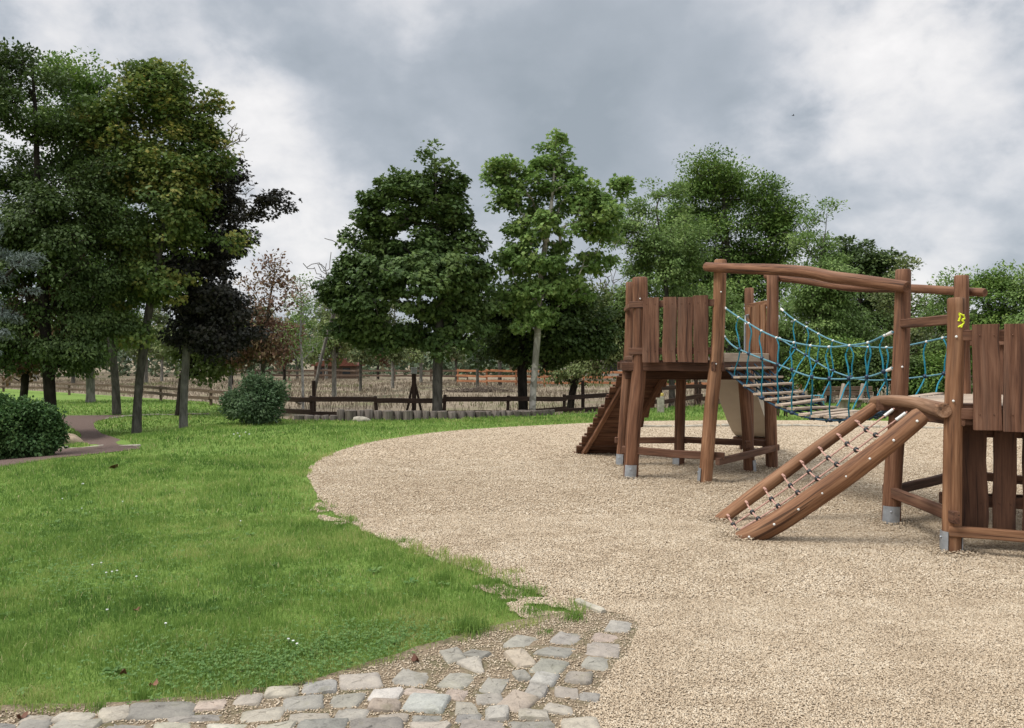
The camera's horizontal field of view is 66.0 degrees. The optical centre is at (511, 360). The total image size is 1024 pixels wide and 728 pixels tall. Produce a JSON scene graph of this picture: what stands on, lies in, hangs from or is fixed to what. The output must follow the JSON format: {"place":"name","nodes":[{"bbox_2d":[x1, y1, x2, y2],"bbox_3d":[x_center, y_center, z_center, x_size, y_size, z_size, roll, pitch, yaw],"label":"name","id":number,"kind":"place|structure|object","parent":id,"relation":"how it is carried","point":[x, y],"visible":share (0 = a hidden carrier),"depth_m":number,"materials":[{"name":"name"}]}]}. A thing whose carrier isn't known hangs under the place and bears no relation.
{"place":"outdoors","nodes":[
{"label":"outdoors","id":0,"kind":"place"},
{"bbox_2d":[0,446,139,465],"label":"path","id":1,"kind":"structure","parent":0,"point":[74,451],"depth_m":13.59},
{"bbox_2d":[60,444,140,448],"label":"path kerb","id":2,"kind":"structure","parent":1,"relation":"on","point":[137,445],"depth_m":14.60,"materials":[{"name":"stone"}]},
{"bbox_2d":[62,415,127,447],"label":"path","id":3,"kind":"structure","parent":0,"point":[83,425],"depth_m":22.99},
{"bbox_2d":[0,620,631,727],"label":"cobblestone path","id":4,"kind":"structure","parent":0,"point":[468,714],"depth_m":3.61,"materials":[{"name":"stone"}]},
{"bbox_2d":[0,611,638,727],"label":"cobble bedding ground","id":5,"kind":"structure","parent":0,"point":[485,663],"depth_m":3.95,"materials":[{"name":"beige gravel"}]},
{"bbox_2d":[17,711,27,718],"bbox_3d":[-2.154,1.568,3.474,0.038,0.034,0.054,-9,-8,15],"label":"fallen leaf","id":6,"kind":"object","parent":5,"relation":"on","point":[24,715],"visible":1,"depth_m":3.47,"materials":[{"name":"brown plant"}]},
{"bbox_2d":[411,654,418,661],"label":"fallen leaf","id":7,"kind":"object","parent":5,"relation":"on","point":[414,657],"visible":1,"depth_m":4.12,"materials":[{"name":"brown plant"}]},
{"bbox_2d":[0,389,887,714],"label":"lawn","id":8,"kind":"structure","parent":0,"point":[64,397],"depth_m":6.26,"materials":[{"name":"green plant"}]},
{"bbox_2d":[0,223,48,353],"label":"spruce tree","id":9,"kind":"object","parent":8,"relation":"on","point":[18,261],"visible":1,"depth_m":13.57,"materials":[{"name":"green plant"}]},
{"bbox_2d":[0,391,71,458],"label":"laurel bush","id":10,"kind":"object","parent":8,"relation":"on","point":[43,432],"visible":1,"depth_m":13.24,"materials":[{"name":"green plant"}]},
{"bbox_2d":[0,220,96,426],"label":"cherry tree","id":11,"kind":"object","parent":8,"relation":"on","point":[24,380],"visible":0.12,"depth_m":21.50,"materials":[{"name":"green plant"}]},
{"bbox_2d":[63,433,83,444],"bbox_3d":[-10.191,1.876,18.071,0.801,0.416,0.579,0,0,0],"label":"boulder","id":12,"kind":"object","parent":8,"relation":"on","point":[74,438],"visible":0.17,"depth_m":17.89,"materials":[{"name":"beige stone"}]},
{"bbox_2d":[0,36,160,410],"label":"oak tree","id":13,"kind":"object","parent":8,"relation":"on","point":[34,220],"visible":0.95,"depth_m":20.17,"materials":[{"name":"green plant"}]},
{"bbox_2d":[13,46,159,414],"bbox_3d":[-15.801,-4.693,29.632,5.701,13.802,4.724,0,0,34],"label":"broadleaf tree","id":14,"kind":"object","parent":8,"relation":"on","point":[87,84],"visible":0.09,"depth_m":29.15,"materials":[{"name":"green plant"}]},
{"bbox_2d":[32,296,155,402],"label":"broadleaf tree","id":15,"kind":"object","parent":8,"relation":"on","point":[90,390],"visible":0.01,"depth_m":37.83,"materials":[{"name":"green plant"}]},
{"bbox_2d":[0,380,226,405],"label":"rail fence","id":16,"kind":"object","parent":8,"relation":"on","point":[210,398],"visible":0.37,"depth_m":41.32,"materials":[{"name":"brown wood"}]},
{"bbox_2d":[105,413,208,418],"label":"path kerb","id":17,"kind":"structure","parent":8,"relation":"on","point":[163,414],"depth_m":29.11,"materials":[{"name":"stone"}]},
{"bbox_2d":[58,56,259,433],"bbox_3d":[-9.609,-2.995,21.335,5.483,10.364,2.971,0,0,0],"label":"maple tree","id":18,"kind":"object","parent":8,"relation":"on","point":[158,90],"visible":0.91,"depth_m":20.98,"materials":[{"name":"green plant"}]},
{"bbox_2d":[62,432,297,644],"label":"daisies","id":19,"kind":"object","parent":8,"relation":"on","point":[137,576],"visible":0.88,"depth_m":5.64,"materials":[{"name":"white flower petals"},{"name":"green stems and leaves"}]},
{"bbox_2d":[116,157,302,428],"bbox_3d":[-8.839,-1.975,22.786,4.862,8.303,3.633,0,0,24],"label":"maple tree","id":20,"kind":"object","parent":8,"relation":"on","point":[213,305],"visible":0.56,"depth_m":22.32,"materials":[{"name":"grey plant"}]},
{"bbox_2d":[150,291,274,415],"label":"broadleaf tree","id":21,"kind":"object","parent":8,"relation":"on","point":[218,371],"visible":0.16,"depth_m":28.79,"materials":[{"name":"green plant"}]},
{"bbox_2d":[218,120,251,390],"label":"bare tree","id":22,"kind":"object","parent":8,"relation":"on","point":[230,379],"visible":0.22,"depth_m":32.91,"materials":[{"name":"green plant"}]},
{"bbox_2d":[0,489,481,703],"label":"clover leaves","id":23,"kind":"object","parent":8,"relation":"on","point":[270,661],"visible":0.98,"depth_m":4.25,"materials":[{"name":"green plant"}]},
{"bbox_2d":[0,490,499,694],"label":"lawn weeds","id":24,"kind":"object","parent":8,"relation":"on","point":[107,668],"visible":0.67,"depth_m":4.99,"materials":[{"name":"green plant"}]},
{"bbox_2d":[216,367,292,424],"bbox_3d":[-6.419,0.957,19.474,1.867,1.592,1.507,0,0,0],"label":"willow shrub","id":25,"kind":"object","parent":8,"relation":"on","point":[258,400],"visible":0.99,"depth_m":19.37,"materials":[{"name":"green plant"}]},
{"bbox_2d":[210,248,312,379],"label":"cherry tree","id":26,"kind":"object","parent":8,"relation":"on","point":[264,353],"visible":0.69,"depth_m":28.82,"materials":[{"name":"brown plant"}]},
{"bbox_2d":[353,416,369,421],"bbox_3d":[-3.879,1.559,20.431,0.486,0.208,0.268,0,0,0],"label":"edge stone","id":27,"kind":"object","parent":8,"relation":"on","point":[359,418],"visible":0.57,"depth_m":20.32,"materials":[{"name":"grey stone"}]},
{"bbox_2d":[294,409,554,420],"bbox_3d":[-2.089,1.626,21.491,7.422,0.660,1.226,0,0,-19],"label":"palisade edging","id":28,"kind":"object","parent":8,"relation":"on","point":[343,414],"visible":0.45,"depth_m":20.88,"materials":[{"name":"grey wood"}]},
{"bbox_2d":[657,393,663,412],"bbox_3d":[4.517,1.350,23.972,0.204,0.700,0.185,0,0,0],"label":"marker post","id":29,"kind":"object","parent":8,"relation":"on","point":[660,404],"visible":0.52,"depth_m":23.88,"materials":[{"name":"stone"}]},
{"bbox_2d":[824,383,872,407],"bbox_3d":[11.289,1.218,25.824,1.900,0.902,0.658,0,0,0],"label":"park bench","id":30,"kind":"object","parent":8,"relation":"on","point":[838,390],"visible":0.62,"depth_m":26.07,"materials":[{"name":"grey wood"}]},
{"bbox_2d":[825,341,929,395],"bbox_3d":[13.536,0.515,29.170,4.066,2.488,2.673,0,0,0],"label":"tall bush","id":31,"kind":"object","parent":8,"relation":"on","point":[875,366],"visible":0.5,"depth_m":28.61,"materials":[{"name":"green plant"}]},
{"bbox_2d":[881,349,972,394],"bbox_3d":[15.433,0.622,29.126,3.762,2.242,2.684,0,0,0],"label":"tall bush","id":32,"kind":"object","parent":8,"relation":"on","point":[935,366],"visible":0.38,"depth_m":28.50,"materials":[{"name":"green plant"}]},
{"bbox_2d":[911,264,1000,361],"bbox_3d":[17.047,-0.941,30.072,3.509,5.421,3.052,0,0,41],"label":"tall bush","id":33,"kind":"object","parent":8,"relation":"on","point":[940,306],"visible":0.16,"depth_m":30.01,"materials":[{"name":"green plant"}]},
{"bbox_2d":[969,259,1022,371],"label":"tall bush","id":34,"kind":"object","parent":8,"relation":"on","point":[987,282],"visible":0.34,"depth_m":28.27,"materials":[{"name":"green plant"}]},
{"bbox_2d":[990,263,1023,327],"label":"tall bush","id":35,"kind":"object","parent":8,"relation":"on","point":[1016,296],"visible":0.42,"depth_m":27.50,"materials":[{"name":"green plant"}]},
{"bbox_2d":[0,361,972,420],"bbox_3d":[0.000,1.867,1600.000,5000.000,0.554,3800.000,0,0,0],"label":"ground","id":36,"kind":"structure","parent":0,"point":[105,374],"depth_m":51.41,"materials":[{"name":"beige plant"}]},
{"bbox_2d":[0,290,37,384],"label":"tree","id":37,"kind":"object","parent":36,"relation":"on","point":[18,305],"visible":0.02,"depth_m":59.15,"materials":[{"name":"green plant"}]},
{"bbox_2d":[120,313,171,382],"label":"tree","id":38,"kind":"object","parent":36,"relation":"on","point":[136,352],"visible":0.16,"depth_m":68.30,"materials":[{"name":"green plant"}]},
{"bbox_2d":[141,303,176,380],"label":"tree","id":39,"kind":"object","parent":36,"relation":"on","point":[164,319],"visible":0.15,"depth_m":75.13,"materials":[{"name":"green plant"}]},
{"bbox_2d":[227,325,245,384],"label":"tree","id":40,"kind":"object","parent":36,"relation":"on","point":[237,370],"depth_m":63.59,"materials":[{"name":"green plant"}]},
{"bbox_2d":[253,306,280,371],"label":"tree","id":41,"kind":"object","parent":36,"relation":"on","point":[262,320],"depth_m":87.12,"materials":[{"name":"green plant"}]},
{"bbox_2d":[262,311,307,381],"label":"tree","id":42,"kind":"object","parent":36,"relation":"on","point":[286,362],"visible":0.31,"depth_m":71.68,"materials":[{"name":"green plant"}]},
{"bbox_2d":[274,306,313,377],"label":"tree","id":43,"kind":"object","parent":36,"relation":"on","point":[295,320],"visible":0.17,"depth_m":82.34,"materials":[{"name":"green plant"}]},
{"bbox_2d":[274,271,340,408],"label":"birch tree","id":44,"kind":"object","parent":36,"relation":"on","point":[300,312],"visible":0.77,"depth_m":32.95,"materials":[{"name":"green plant"}]},
{"bbox_2d":[312,381,315,410],"bbox_3d":[-6.335,1.451,25.198,0.133,1.595,0.133,0,0,0],"label":"fence post","id":45,"kind":"object","parent":36,"relation":"on","point":[314,392],"visible":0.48,"depth_m":25.15,"materials":[{"name":"brown wood"}]},
{"bbox_2d":[308,299,331,378],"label":"tree","id":46,"kind":"object","parent":36,"relation":"on","point":[321,318],"visible":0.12,"depth_m":78.84,"materials":[{"name":"green plant"}]},
{"bbox_2d":[303,238,346,389],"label":"bare tree","id":47,"kind":"object","parent":36,"relation":"on","point":[321,355],"visible":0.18,"depth_m":27.93,"materials":[{"name":"grey plant"}]},
{"bbox_2d":[293,304,358,396],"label":"tree","id":48,"kind":"object","parent":36,"relation":"on","point":[336,354],"visible":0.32,"depth_m":43.54,"materials":[{"name":"green plant"}]},
{"bbox_2d":[311,358,363,378],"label":"hut","id":49,"kind":"object","parent":36,"relation":"on","point":[345,365],"visible":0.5,"depth_m":86.50,"materials":[{"name":"brown wood"}]},
{"bbox_2d":[331,368,338,378],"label":"door","id":50,"kind":"structure","parent":49,"relation":"in","point":[337,372],"depth_m":86.46,"materials":[{"name":"brown wood"}]},
{"bbox_2d":[254,368,467,380],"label":"rail fence","id":51,"kind":"object","parent":36,"relation":"on","point":[395,375],"visible":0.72,"depth_m":74.82,"materials":[{"name":"brown wood"}]},
{"bbox_2d":[342,347,380,390],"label":"tree","id":52,"kind":"object","parent":36,"relation":"on","point":[360,355],"visible":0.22,"depth_m":51.52,"materials":[{"name":"green plant"}]},
{"bbox_2d":[375,354,390,378],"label":"tree","id":53,"kind":"object","parent":36,"relation":"on","point":[382,361],"visible":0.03,"depth_m":83.05,"materials":[{"name":"green plant"}]},
{"bbox_2d":[383,300,410,387],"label":"tree","id":54,"kind":"object","parent":36,"relation":"on","point":[394,358],"visible":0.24,"depth_m":57.01,"materials":[{"name":"green plant"}]},
{"bbox_2d":[309,138,504,410],"bbox_3d":[-3.059,-2.203,23.525,4.675,8.812,4.677,0,0,-44],"label":"maple tree","id":55,"kind":"object","parent":36,"relation":"on","point":[448,269],"visible":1,"depth_m":23.12,"materials":[{"name":"green plant"}]},
{"bbox_2d":[406,368,422,410],"bbox_3d":[-3.074,1.194,24.680,0.742,1.916,0.192,0,0,0],"label":"braced post","id":56,"kind":"object","parent":36,"relation":"on","point":[414,391],"visible":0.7,"depth_m":24.64,"materials":[{"name":"brown wood"}]},
{"bbox_2d":[402,319,428,382],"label":"tree","id":57,"kind":"object","parent":36,"relation":"on","point":[416,355],"visible":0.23,"depth_m":68.23,"materials":[{"name":"green plant"}]},
{"bbox_2d":[444,338,468,380],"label":"tree","id":58,"kind":"object","parent":36,"relation":"on","point":[457,357],"visible":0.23,"depth_m":74.81,"materials":[{"name":"green plant"}]},
{"bbox_2d":[457,334,486,386],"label":"tree","id":59,"kind":"object","parent":36,"relation":"on","point":[477,377],"visible":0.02,"depth_m":59.18,"materials":[{"name":"green plant"}]},
{"bbox_2d":[431,381,517,392],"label":"brush pile","id":60,"kind":"object","parent":36,"relation":"on","point":[480,389],"visible":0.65,"depth_m":50.21,"materials":[{"name":"brown wood"}]},
{"bbox_2d":[481,285,502,385],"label":"tree","id":61,"kind":"object","parent":36,"relation":"on","point":[499,368],"depth_m":63.76,"materials":[{"name":"green plant"}]},
{"bbox_2d":[13,293,1021,377],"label":"wood","id":62,"kind":"object","parent":36,"relation":"on","point":[152,370],"visible":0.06,"depth_m":103.31,"materials":[{"name":"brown plant"}]},
{"bbox_2d":[281,382,781,416],"bbox_3d":[1.770,1.527,26.973,19.927,1.451,3.221,0,0,-18],"label":"rail fence","id":63,"kind":"object","parent":36,"relation":"on","point":[508,399],"visible":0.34,"depth_m":24.62,"materials":[{"name":"brown wood"}]},
{"bbox_2d":[463,274,624,409],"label":"broadleaf tree","id":64,"kind":"object","parent":36,"relation":"on","point":[579,332],"visible":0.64,"depth_m":25.43,"materials":[{"name":"green plant"}]},
{"bbox_2d":[478,127,637,409],"bbox_3d":[1.370,-2.462,24.287,4.974,9.329,2.870,0,0,8],"label":"plane tree","id":65,"kind":"object","parent":36,"relation":"on","point":[523,258],"visible":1,"depth_m":23.93,"materials":[{"name":"green plant"}]},
{"bbox_2d":[581,381,584,412],"bbox_3d":[2.441,1.476,27.200,0.132,1.543,0.133,0,0,0],"label":"fence post","id":66,"kind":"object","parent":36,"relation":"on","point":[582,392],"visible":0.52,"depth_m":27.15,"materials":[{"name":"brown wood"}]},
{"bbox_2d":[564,360,621,379],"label":"house","id":67,"kind":"structure","parent":36,"relation":"on","point":[611,369],"depth_m":81.50,"materials":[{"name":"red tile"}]},
{"bbox_2d":[608,363,617,370],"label":"window","id":68,"kind":"structure","parent":67,"relation":"in","point":[611,369],"depth_m":81.46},
{"bbox_2d":[527,279,676,407],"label":"broadleaf tree","id":69,"kind":"object","parent":36,"relation":"on","point":[575,371],"visible":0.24,"depth_m":30.56,"materials":[{"name":"green plant"}]},
{"bbox_2d":[587,256,625,299],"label":"bare tree","id":70,"kind":"object","parent":36,"relation":"on","point":[604,287],"visible":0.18,"depth_m":32.76,"materials":[{"name":"grey plant"}]},
{"bbox_2d":[456,369,801,389],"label":"rail fence","id":71,"kind":"object","parent":36,"relation":"on","point":[486,376],"visible":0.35,"depth_m":62.52,"materials":[{"name":"orange wood"}]},
{"bbox_2d":[603,175,744,407],"bbox_3d":[6.401,-2.506,30.866,5.875,9.345,3.951,0,0,0],"label":"poplar tree","id":72,"kind":"object","parent":36,"relation":"on","point":[682,256],"visible":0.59,"depth_m":30.62,"materials":[{"name":"green plant"}]},
{"bbox_2d":[662,351,727,404],"bbox_3d":[8.484,0.490,35.758,4.632,3.418,2.703,0,0,9],"label":"tall bush","id":73,"kind":"object","parent":36,"relation":"on","point":[687,381],"visible":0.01,"depth_m":35.86,"materials":[{"name":"green plant"}]},
{"bbox_2d":[694,380,697,405],"bbox_3d":[6.994,1.267,30.001,0.127,1.573,0.134,0,0,0],"label":"fence post","id":74,"kind":"object","parent":36,"relation":"on","point":[695,389],"visible":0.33,"depth_m":29.97,"materials":[{"name":"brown wood"}]},
{"bbox_2d":[622,142,843,372],"bbox_3d":[11.254,-4.125,39.268,11.337,12.646,7.861,0,0,32],"label":"ash tree","id":75,"kind":"object","parent":36,"relation":"on","point":[722,188],"visible":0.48,"depth_m":38.56,"materials":[{"name":"green plant"}]},
{"bbox_2d":[724,342,800,396],"bbox_3d":[10.180,0.534,32.895,4.478,3.333,3.127,0,0,0],"label":"tall bush","id":76,"kind":"object","parent":36,"relation":"on","point":[783,372],"visible":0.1,"depth_m":32.71,"materials":[{"name":"green plant"}]},
{"bbox_2d":[743,196,892,399],"bbox_3d":[12.558,-2.203,31.748,6.418,8.630,4.281,0,0,0],"label":"poplar tree","id":77,"kind":"object","parent":36,"relation":"on","point":[823,311],"visible":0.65,"depth_m":31.51,"materials":[{"name":"green plant"}]},
{"bbox_2d":[781,332,888,402],"bbox_3d":[12.029,0.413,29.476,3.738,2.902,3.036,0,0,25],"label":"tall bush","id":78,"kind":"object","parent":36,"relation":"on","point":[818,370],"visible":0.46,"depth_m":29.23,"materials":[{"name":"green plant"}]},
{"bbox_2d":[804,234,915,397],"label":"broadleaf tree","id":79,"kind":"object","parent":36,"relation":"on","point":[870,262],"visible":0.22,"depth_m":41.63,"materials":[{"name":"green plant"}]},
{"bbox_2d":[864,254,944,357],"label":"birch tree","id":80,"kind":"object","parent":36,"relation":"on","point":[888,301],"visible":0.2,"depth_m":32.80,"materials":[{"name":"green plant"}]},
{"bbox_2d":[0,420,1023,727],"bbox_3d":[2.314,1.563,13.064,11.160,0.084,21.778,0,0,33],"label":"gravel","id":81,"kind":"structure","parent":0,"point":[924,552],"depth_m":5.64,"materials":[{"name":"beige gravel"}]},
{"bbox_2d":[575,598,605,613],"bbox_3d":[0.495,1.577,5.030,0.052,0.055,0.264,0,0,-35],"label":"edging stone","id":82,"kind":"object","parent":81,"relation":"on","point":[597,608],"visible":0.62,"depth_m":4.99,"materials":[{"name":"stone"}]},
{"bbox_2d":[643,424,942,428],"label":"gravel kerb","id":83,"kind":"structure","parent":81,"relation":"on","point":[727,425],"depth_m":18.59,"materials":[{"name":"stone"}]},
{"bbox_2d":[574,259,1023,552],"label":"climbing frame","id":84,"kind":"object","parent":81,"relation":"on","point":[992,406],"visible":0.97,"depth_m":8.03,"materials":[{"name":"brown wood"}]},
{"bbox_2d":[0,0,1023,360],"label":"sky","id":85,"kind":"structure","parent":0,"point":[910,113],"materials":[{"name":"grey"}]},
{"bbox_2d":[776,407,787,416],"bbox_3d":[7.532,1.477,22.010,0.300,0.317,0.254,0,0,0],"label":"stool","id":86,"kind":"object","parent":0,"point":[778,411],"visible":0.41,"depth_m":21.91,"materials":[{"name":"brown wood"}]}
]}

